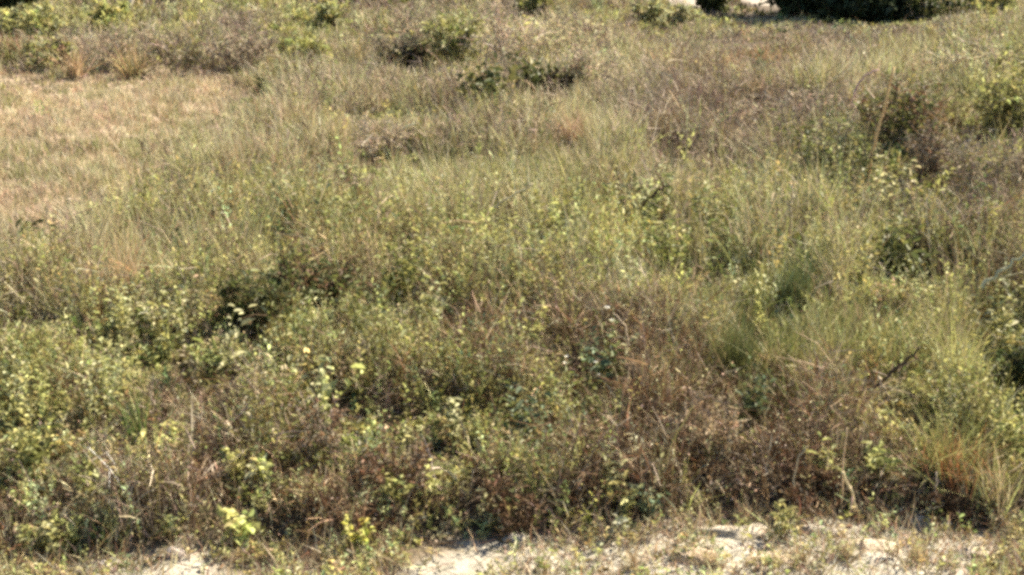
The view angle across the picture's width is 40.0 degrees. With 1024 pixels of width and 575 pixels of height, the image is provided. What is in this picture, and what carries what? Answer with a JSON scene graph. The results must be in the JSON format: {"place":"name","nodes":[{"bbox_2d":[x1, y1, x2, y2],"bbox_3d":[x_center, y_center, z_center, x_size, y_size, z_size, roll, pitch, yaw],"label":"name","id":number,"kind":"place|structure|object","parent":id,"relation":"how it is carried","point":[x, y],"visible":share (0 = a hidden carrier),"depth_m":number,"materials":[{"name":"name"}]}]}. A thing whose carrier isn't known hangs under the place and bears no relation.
{"place":"outdoors","nodes":[
{"label":"outdoors","id":0,"kind":"place"},
{"bbox_2d":[0,0,1023,574],"bbox_3d":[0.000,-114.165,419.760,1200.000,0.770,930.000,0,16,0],"label":"ground","id":1,"kind":"structure","parent":0,"point":[460,558],"depth_m":7.07,"materials":[{"name":"soil"}]},
{"bbox_2d":[0,0,69,39],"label":"shrub","id":2,"kind":"object","parent":1,"relation":"on","point":[22,20],"visible":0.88,"depth_m":29.62,"materials":[{"name":"green plant"}]},
{"bbox_2d":[0,396,74,476],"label":"leafy weed","id":3,"kind":"object","parent":1,"relation":"on","point":[31,446],"visible":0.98,"depth_m":7.30,"materials":[{"name":"green plant"}]},
{"bbox_2d":[0,336,74,426],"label":"leafy weed","id":4,"kind":"object","parent":1,"relation":"on","point":[23,400],"visible":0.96,"depth_m":7.88,"materials":[{"name":"green plant"}]},
{"bbox_2d":[13,509,63,557],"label":"leafy weed","id":5,"kind":"object","parent":1,"relation":"on","point":[43,540],"visible":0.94,"depth_m":6.65,"materials":[{"name":"green plant"}]},
{"bbox_2d":[18,32,86,70],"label":"shrub","id":6,"kind":"object","parent":1,"relation":"on","point":[46,48],"visible":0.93,"depth_m":23.99,"materials":[{"name":"green plant"}]},
{"bbox_2d":[33,39,118,79],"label":"grass tussock","id":7,"kind":"object","parent":1,"relation":"on","point":[75,71],"depth_m":23.16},
{"bbox_2d":[60,523,95,554],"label":"leafy weed","id":8,"kind":"object","parent":1,"relation":"on","point":[72,534],"visible":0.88,"depth_m":6.71,"materials":[{"name":"green plant"}]},
{"bbox_2d":[63,425,103,501],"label":"leafy weed","id":9,"kind":"object","parent":1,"relation":"on","point":[82,480],"visible":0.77,"depth_m":7.04,"materials":[{"name":"green plant"}]},
{"bbox_2d":[40,340,141,423],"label":"leafy weed","id":10,"kind":"object","parent":1,"relation":"on","point":[91,387],"visible":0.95,"depth_m":7.97,"materials":[{"name":"green plant"}]},
{"bbox_2d":[79,0,133,32],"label":"shrub","id":11,"kind":"object","parent":1,"relation":"on","point":[105,11],"visible":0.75,"depth_m":30.45,"materials":[{"name":"green plant"}]},
{"bbox_2d":[89,270,150,340],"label":"leafy weed","id":12,"kind":"object","parent":1,"relation":"on","point":[121,313],"visible":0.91,"depth_m":9.27,"materials":[{"name":"green plant"}]},
{"bbox_2d":[87,19,156,70],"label":"dead shrub","id":13,"kind":"object","parent":1,"relation":"on","point":[125,44],"visible":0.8,"depth_m":24.06,"materials":[{"name":"brown plant"}]},
{"bbox_2d":[59,215,186,288],"bbox_3d":[-2.930,-0.248,10.655,1.067,0.586,0.984,-14,21,-40],"label":"grass tussock","id":14,"kind":"object","parent":1,"relation":"on","point":[128,265],"depth_m":10.59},
{"bbox_2d":[92,36,181,79],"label":"grass tussock","id":15,"kind":"object","parent":1,"relation":"on","point":[128,72],"depth_m":23.39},
{"bbox_2d":[106,380,199,446],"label":"grass tussock","id":16,"kind":"object","parent":1,"relation":"on","point":[137,429],"depth_m":7.67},
{"bbox_2d":[135,414,183,460],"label":"leafy weed","id":17,"kind":"object","parent":1,"relation":"on","point":[173,429],"visible":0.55,"depth_m":7.46,"materials":[{"name":"green plant"}]},
{"bbox_2d":[155,509,188,541],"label":"leafy weed","id":18,"kind":"object","parent":1,"relation":"on","point":[166,517],"visible":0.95,"depth_m":6.80,"materials":[{"name":"green plant"}]},
{"bbox_2d":[133,281,210,358],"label":"leafy weed","id":19,"kind":"object","parent":1,"relation":"on","point":[163,323],"visible":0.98,"depth_m":8.96,"materials":[{"name":"green plant"}]},
{"bbox_2d":[135,21,215,73],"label":"dead shrub","id":20,"kind":"object","parent":1,"relation":"on","point":[190,49],"visible":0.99,"depth_m":23.75,"materials":[{"name":"brown plant"}]},
{"bbox_2d":[193,303,256,377],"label":"leafy weed","id":21,"kind":"object","parent":1,"relation":"on","point":[222,359],"visible":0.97,"depth_m":8.59,"materials":[{"name":"green plant"}]},
{"bbox_2d":[221,444,245,485],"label":"leafy weed","id":22,"kind":"object","parent":1,"relation":"on","point":[231,455],"visible":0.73,"depth_m":7.22,"materials":[{"name":"green plant"}]},
{"bbox_2d":[216,505,259,547],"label":"leafy weed","id":23,"kind":"object","parent":1,"relation":"on","point":[234,524],"visible":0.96,"depth_m":6.83,"materials":[{"name":"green plant"}]},
{"bbox_2d":[199,14,282,70],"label":"dead shrub","id":24,"kind":"object","parent":1,"relation":"on","point":[242,50],"visible":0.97,"depth_m":24.13,"materials":[{"name":"brown plant"}]},
{"bbox_2d":[198,253,318,343],"bbox_3d":[-1.666,0.086,9.335,0.704,0.655,0.746,-9,18,-30],"label":"shrub","id":25,"kind":"object","parent":1,"relation":"on","point":[243,295],"visible":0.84,"depth_m":9.29,"materials":[{"name":"green plant"}]},
{"bbox_2d":[244,457,276,493],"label":"leafy weed","id":26,"kind":"object","parent":1,"relation":"on","point":[261,470],"visible":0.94,"depth_m":7.17,"materials":[{"name":"green plant"}]},
{"bbox_2d":[276,28,334,69],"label":"shrub","id":27,"kind":"object","parent":1,"relation":"on","point":[313,44],"visible":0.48,"depth_m":23.63,"materials":[{"name":"green plant"}]},
{"bbox_2d":[255,232,375,319],"bbox_3d":[-1.421,-0.036,9.892,0.886,0.689,0.793,14,21,41],"label":"shrub","id":28,"kind":"object","parent":1,"relation":"on","point":[308,283],"visible":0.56,"depth_m":9.86,"materials":[{"name":"green plant"}]},
{"bbox_2d":[281,0,352,31],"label":"shrub","id":29,"kind":"object","parent":1,"relation":"on","point":[331,13],"visible":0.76,"depth_m":31.04,"materials":[{"name":"green plant"}]},
{"bbox_2d":[282,387,353,470],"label":"dead shrub","id":30,"kind":"object","parent":1,"relation":"on","point":[332,433],"visible":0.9,"depth_m":7.49,"materials":[{"name":"brown plant"}]},
{"bbox_2d":[286,354,365,417],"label":"leafy weed","id":31,"kind":"object","parent":1,"relation":"on","point":[326,389],"visible":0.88,"depth_m":7.95,"materials":[{"name":"green plant"}]},
{"bbox_2d":[340,514,375,551],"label":"leafy weed","id":32,"kind":"object","parent":1,"relation":"on","point":[363,539],"visible":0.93,"depth_m":6.72,"materials":[{"name":"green plant"}]},
{"bbox_2d":[331,268,396,334],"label":"leafy weed","id":33,"kind":"object","parent":1,"relation":"on","point":[353,298],"visible":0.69,"depth_m":9.23,"materials":[{"name":"green plant"}]},
{"bbox_2d":[350,104,412,159],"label":"dead shrub","id":34,"kind":"object","parent":1,"relation":"on","point":[366,142],"visible":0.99,"depth_m":16.10,"materials":[{"name":"brown plant"}]},
{"bbox_2d":[350,1,441,63],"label":"dead shrub","id":35,"kind":"object","parent":1,"relation":"on","point":[414,38],"visible":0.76,"depth_m":24.61,"materials":[{"name":"brown plant"}]},
{"bbox_2d":[375,472,416,503],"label":"leafy weed","id":36,"kind":"object","parent":1,"relation":"on","point":[394,486],"visible":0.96,"depth_m":7.02,"materials":[{"name":"green plant"}]},
{"bbox_2d":[354,431,442,501],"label":"dead shrub","id":37,"kind":"object","parent":1,"relation":"on","point":[416,458],"visible":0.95,"depth_m":7.17,"materials":[{"name":"brown plant"}]},
{"bbox_2d":[379,227,423,299],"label":"leafy weed","id":38,"kind":"object","parent":1,"relation":"on","point":[406,268],"visible":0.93,"depth_m":10.13,"materials":[{"name":"green plant"}]},
{"bbox_2d":[384,43,435,70],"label":"shrub","id":39,"kind":"object","parent":1,"relation":"on","point":[406,59],"visible":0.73,"depth_m":24.22,"materials":[{"name":"green plant"}]},
{"bbox_2d":[415,272,445,338],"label":"leafy weed","id":40,"kind":"object","parent":1,"relation":"on","point":[438,310],"visible":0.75,"depth_m":9.28,"materials":[{"name":"green plant"}]},
{"bbox_2d":[425,396,467,437],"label":"leafy weed","id":41,"kind":"object","parent":1,"relation":"on","point":[454,421],"visible":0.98,"depth_m":7.69,"materials":[{"name":"green plant"}]},
{"bbox_2d":[410,6,501,71],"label":"shrub","id":42,"kind":"object","parent":1,"relation":"on","point":[447,47],"visible":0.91,"depth_m":23.86,"materials":[{"name":"green plant"}]},
{"bbox_2d":[433,207,523,253],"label":"leafy weed","id":43,"kind":"object","parent":1,"relation":"on","point":[489,215],"visible":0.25,"depth_m":11.69,"materials":[{"name":"green plant"}]},
{"bbox_2d":[454,52,518,109],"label":"leafy weed","id":44,"kind":"object","parent":1,"relation":"on","point":[491,81],"visible":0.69,"depth_m":19.11,"materials":[{"name":"green plant"}]},
{"bbox_2d":[475,487,518,532],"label":"leafy weed","id":45,"kind":"object","parent":1,"relation":"on","point":[492,521],"visible":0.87,"depth_m":6.94,"materials":[{"name":"green plant"}]},
{"bbox_2d":[454,0,557,73],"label":"dead shrub","id":46,"kind":"object","parent":1,"relation":"on","point":[503,34],"visible":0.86,"depth_m":23.12,"materials":[{"name":"brown plant"}]},
{"bbox_2d":[473,469,548,543],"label":"dead shrub","id":47,"kind":"object","parent":1,"relation":"on","point":[495,490],"visible":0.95,"depth_m":6.91,"materials":[{"name":"brown plant"}]},
{"bbox_2d":[0,0,1023,574],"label":"weeds","id":48,"kind":"object","parent":1,"relation":"on","point":[966,380],"visible":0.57,"depth_m":9.35,"materials":[{"name":"green plant"}]},
{"bbox_2d":[0,0,1023,574],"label":"dead brush","id":49,"kind":"object","parent":1,"relation":"on","point":[776,432],"visible":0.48,"depth_m":8.99,"materials":[{"name":"plant"}]},
{"bbox_2d":[0,0,1023,574],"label":"dry grass","id":50,"kind":"structure","parent":1,"relation":"on","point":[62,170],"depth_m":14.06,"materials":[{"name":"plant"}]},
{"bbox_2d":[0,0,1023,555],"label":"green grass","id":51,"kind":"structure","parent":1,"relation":"on","point":[836,326],"depth_m":9.82,"materials":[{"name":"plant"}]},
{"bbox_2d":[494,381,555,435],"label":"leafy weed","id":52,"kind":"object","parent":1,"relation":"on","point":[518,413],"visible":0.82,"depth_m":7.71,"materials":[{"name":"green plant"}]},
{"bbox_2d":[513,0,555,19],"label":"shrub","id":53,"kind":"object","parent":1,"relation":"on","point":[529,5],"visible":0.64,"depth_m":32.86,"materials":[{"name":"green plant"}]},
{"bbox_2d":[502,47,569,97],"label":"shrub","id":54,"kind":"object","parent":1,"relation":"on","point":[534,77],"visible":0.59,"depth_m":20.52,"materials":[{"name":"green plant"}]},
{"bbox_2d":[501,301,583,356],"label":"leafy weed","id":55,"kind":"object","parent":1,"relation":"on","point":[540,328],"visible":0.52,"depth_m":8.94,"materials":[{"name":"green plant"}]},
{"bbox_2d":[530,189,571,244],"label":"leafy weed","id":56,"kind":"object","parent":1,"relation":"on","point":[550,220],"visible":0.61,"depth_m":12.10,"materials":[{"name":"green plant"}]},
{"bbox_2d":[529,62,588,94],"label":"shrub","id":57,"kind":"object","parent":1,"relation":"on","point":[554,76],"visible":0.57,"depth_m":20.76,"materials":[{"name":"green plant"}]},
{"bbox_2d":[515,6,618,63],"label":"dead shrub","id":58,"kind":"object","parent":1,"relation":"on","point":[578,33],"visible":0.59,"depth_m":24.64,"materials":[{"name":"brown plant"}]},
{"bbox_2d":[528,101,607,151],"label":"grass tussock","id":59,"kind":"object","parent":1,"relation":"on","point":[569,132],"depth_m":16.28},
{"bbox_2d":[549,33,628,94],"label":"dead shrub","id":60,"kind":"object","parent":1,"relation":"on","point":[580,68],"visible":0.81,"depth_m":20.89,"materials":[{"name":"beige plant"}]},
{"bbox_2d":[575,322,640,387],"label":"leafy weed","id":61,"kind":"object","parent":1,"relation":"on","point":[604,363],"visible":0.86,"depth_m":8.45,"materials":[{"name":"green plant"}]},
{"bbox_2d":[594,442,629,487],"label":"leafy weed","id":62,"kind":"object","parent":1,"relation":"on","point":[616,473],"visible":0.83,"depth_m":7.18,"materials":[{"name":"green plant"}]},
{"bbox_2d":[601,469,643,520],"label":"leafy weed","id":63,"kind":"object","parent":1,"relation":"on","point":[635,490],"visible":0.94,"depth_m":7.07,"materials":[{"name":"green plant"}]},
{"bbox_2d":[601,164,673,230],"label":"leafy weed","id":64,"kind":"object","parent":1,"relation":"on","point":[636,184],"visible":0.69,"depth_m":12.72,"materials":[{"name":"green plant"}]},
{"bbox_2d":[611,527,685,572],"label":"grass tussock","id":65,"kind":"object","parent":1,"relation":"on","point":[630,553],"depth_m":6.65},
{"bbox_2d":[638,483,670,520],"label":"leafy weed","id":66,"kind":"object","parent":1,"relation":"on","point":[643,507],"visible":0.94,"depth_m":7.06,"materials":[{"name":"green plant"}]},
{"bbox_2d":[624,0,700,30],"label":"shrub","id":67,"kind":"object","parent":1,"relation":"on","point":[655,10],"visible":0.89,"depth_m":30.98,"materials":[{"name":"green plant"}]},
{"bbox_2d":[642,209,692,270],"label":"leafy weed","id":68,"kind":"object","parent":1,"relation":"on","point":[659,245],"visible":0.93,"depth_m":11.18,"materials":[{"name":"green plant"}]},
{"bbox_2d":[665,114,717,157],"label":"dead shrub","id":69,"kind":"object","parent":1,"relation":"on","point":[678,139],"visible":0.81,"depth_m":16.03,"materials":[{"name":"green plant"}]},
{"bbox_2d":[670,547,718,565],"bbox_3d":[0.869,1.300,6.700,0.230,0.122,0.119,1,16,4],"label":"stone","id":70,"kind":"object","parent":1,"relation":"on","point":[697,558],"visible":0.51,"depth_m":6.67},
{"bbox_2d":[654,381,755,462],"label":"dead shrub","id":71,"kind":"object","parent":1,"relation":"on","point":[711,425],"visible":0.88,"depth_m":7.50,"materials":[{"name":"brown plant"}]},
{"bbox_2d":[691,181,726,237],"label":"leafy weed","id":72,"kind":"object","parent":1,"relation":"on","point":[714,208],"visible":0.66,"depth_m":12.05,"materials":[{"name":"green plant"}]},
{"bbox_2d":[693,0,730,15],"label":"shrub","id":73,"kind":"object","parent":1,"relation":"on","point":[708,5],"visible":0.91,"depth_m":35.48,"materials":[{"name":"green plant"}]},
{"bbox_2d":[690,523,766,540],"bbox_3d":[1.071,1.226,6.987,0.418,0.095,0.216,1,16,2],"label":"stone","id":74,"kind":"object","parent":1,"relation":"on","point":[727,531],"visible":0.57,"depth_m":6.94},
{"bbox_2d":[699,92,767,126],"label":"dead shrub","id":75,"kind":"object","parent":1,"relation":"on","point":[741,112],"visible":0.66,"depth_m":17.29,"materials":[{"name":"brown plant"}]},
{"bbox_2d":[684,297,797,381],"bbox_3d":[1.349,0.292,8.793,0.811,0.589,0.854,0,16,0],"label":"grass tussock","id":76,"kind":"object","parent":1,"relation":"on","point":[734,356],"depth_m":8.77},
{"bbox_2d":[731,356,775,426],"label":"leafy weed","id":77,"kind":"object","parent":1,"relation":"on","point":[748,401],"visible":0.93,"depth_m":7.98,"materials":[{"name":"green plant"}]},
{"bbox_2d":[702,285,835,383],"bbox_3d":[1.596,0.299,8.748,0.861,0.538,0.691,0,16,0],"label":"grass tussock","id":78,"kind":"object","parent":1,"relation":"on","point":[772,353],"depth_m":8.71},
{"bbox_2d":[769,499,796,540],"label":"leafy weed","id":79,"kind":"object","parent":1,"relation":"on","point":[783,516],"visible":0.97,"depth_m":6.88,"materials":[{"name":"green plant"}]},
{"bbox_2d":[771,108,823,161],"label":"leafy weed","id":80,"kind":"object","parent":1,"relation":"on","point":[807,130],"visible":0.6,"depth_m":14.68,"materials":[{"name":"green plant"}]},
{"bbox_2d":[765,0,830,18],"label":"shrub","id":81,"kind":"object","parent":1,"relation":"on","point":[792,7],"visible":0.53,"depth_m":34.43,"materials":[{"name":"green plant"}]},
{"bbox_2d":[742,239,855,311],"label":"grass tussock","id":82,"kind":"object","parent":1,"relation":"on","point":[796,291],"depth_m":9.98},
{"bbox_2d":[771,454,841,522],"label":"dead shrub","id":83,"kind":"object","parent":1,"relation":"on","point":[799,488],"visible":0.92,"depth_m":7.20,"materials":[{"name":"brown plant"}]},
{"bbox_2d":[769,76,857,128],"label":"dead shrub","id":84,"kind":"object","parent":1,"relation":"on","point":[823,102],"visible":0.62,"depth_m":16.41,"materials":[{"name":"brown plant"}]},
{"bbox_2d":[801,431,841,474],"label":"leafy weed","id":85,"kind":"object","parent":1,"relation":"on","point":[821,456],"visible":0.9,"depth_m":7.32,"materials":[{"name":"green plant"}]},
{"bbox_2d":[782,110,894,191],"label":"shrub","id":86,"kind":"object","parent":1,"relation":"on","point":[862,158],"visible":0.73,"depth_m":13.20,"materials":[{"name":"green plant"}]},
{"bbox_2d":[775,221,915,293],"bbox_3d":[2.412,-0.238,10.390,0.947,0.592,1.003,7,17,24],"label":"grass tussock","id":87,"kind":"object","parent":1,"relation":"on","point":[841,271],"depth_m":10.31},
{"bbox_2d":[814,0,903,22],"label":"shrub","id":88,"kind":"object","parent":1,"relation":"on","point":[847,9],"visible":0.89,"depth_m":32.71,"materials":[{"name":"green plant"}]},
{"bbox_2d":[843,538,900,553],"bbox_3d":[1.742,1.277,6.779,0.329,0.097,0.158,4,16,14],"label":"stone","id":89,"kind":"object","parent":1,"relation":"on","point":[871,541],"visible":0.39,"depth_m":6.77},
{"bbox_2d":[740,0,1017,13],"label":"dark tree","id":90,"kind":"object","parent":1,"relation":"on","point":[952,3],"visible":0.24,"depth_m":33.59,"materials":[{"name":"green plant"}]},
{"bbox_2d":[866,67,894,183],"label":"dry stalk","id":91,"kind":"object","parent":1,"relation":"on","point":[878,126],"visible":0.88,"depth_m":12.98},
{"bbox_2d":[857,439,904,478],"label":"leafy weed","id":92,"kind":"object","parent":1,"relation":"on","point":[876,451],"visible":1,"depth_m":7.29,"materials":[{"name":"green plant"}]},
{"bbox_2d":[875,155,920,212],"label":"leafy weed","id":93,"kind":"object","parent":1,"relation":"on","point":[898,191],"visible":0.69,"depth_m":12.13,"materials":[{"name":"green plant"}]},
{"bbox_2d":[855,207,941,278],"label":"leafy weed","id":94,"kind":"object","parent":1,"relation":"on","point":[891,242],"visible":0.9,"depth_m":10.55,"materials":[{"name":"green plant"}]},
{"bbox_2d":[844,59,958,156],"bbox_3d":[3.949,-1.819,14.238,1.011,1.051,1.439,0,16,0],"label":"shrub","id":95,"kind":"object","parent":1,"relation":"on","point":[907,110],"visible":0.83,"depth_m":14.12,"materials":[{"name":"green plant"}]},
{"bbox_2d":[868,0,940,21],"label":"shrub","id":96,"kind":"object","parent":1,"relation":"on","point":[889,9],"visible":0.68,"depth_m":32.38,"materials":[{"name":"green plant"}]},
{"bbox_2d":[900,0,945,21],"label":"shrub","id":97,"kind":"object","parent":1,"relation":"on","point":[922,9],"visible":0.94,"depth_m":31.87,"materials":[{"name":"green plant"}]},
{"bbox_2d":[839,297,1012,391],"bbox_3d":[2.656,0.368,8.609,1.009,0.583,0.905,-3,16,-12],"label":"grass tussock","id":98,"kind":"object","parent":1,"relation":"on","point":[952,352],"depth_m":8.64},
{"bbox_2d":[847,383,1023,498],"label":"grass tussock","id":99,"kind":"object","parent":1,"relation":"on","point":[950,468],"depth_m":7.26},
{"bbox_2d":[896,110,980,185],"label":"dead shrub","id":100,"kind":"object","parent":1,"relation":"on","point":[933,165],"visible":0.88,"depth_m":12.87,"materials":[{"name":"brown plant"}]},
{"bbox_2d":[914,488,979,531],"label":"dead shrub","id":101,"kind":"object","parent":1,"relation":"on","point":[952,503],"visible":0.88,"depth_m":7.09,"materials":[{"name":"brown plant"}]},
{"bbox_2d":[914,22,1023,80],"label":"dead shrub","id":102,"kind":"object","parent":1,"relation":"on","point":[954,61],"visible":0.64,"depth_m":18.71,"materials":[{"name":"beige plant"}]},
{"bbox_2d":[927,123,1023,199],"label":"dead shrub","id":103,"kind":"object","parent":1,"relation":"on","point":[969,158],"visible":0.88,"depth_m":12.32,"materials":[{"name":"brown plant"}]},
{"bbox_2d":[932,438,1023,516],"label":"grass tussock","id":104,"kind":"object","parent":1,"relation":"on","point":[1004,501],"depth_m":7.12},
{"bbox_2d":[963,42,1023,139],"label":"shrub","id":105,"kind":"object","parent":1,"relation":"on","point":[1012,104],"visible":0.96,"depth_m":14.43,"materials":[{"name":"green plant"}]},
{"bbox_2d":[965,278,1023,345],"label":"leafy weed","id":106,"kind":"object","parent":1,"relation":"on","point":[1003,323],"visible":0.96,"depth_m":9.28,"materials":[{"name":"green plant"}]},
{"bbox_2d":[971,0,1019,18],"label":"shrub","id":107,"kind":"object","parent":1,"relation":"on","point":[1003,4],"visible":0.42,"depth_m":29.79,"materials":[{"name":"green plant"}]},
{"bbox_2d":[977,333,1023,408],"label":"shrub","id":108,"kind":"object","parent":1,"relation":"on","point":[1017,363],"visible":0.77,"depth_m":8.21,"materials":[{"name":"green plant"}]},
{"bbox_2d":[984,389,1023,456],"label":"leafy weed","id":109,"kind":"object","parent":1,"relation":"on","point":[1008,428],"visible":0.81,"depth_m":7.50,"materials":[{"name":"green plant"}]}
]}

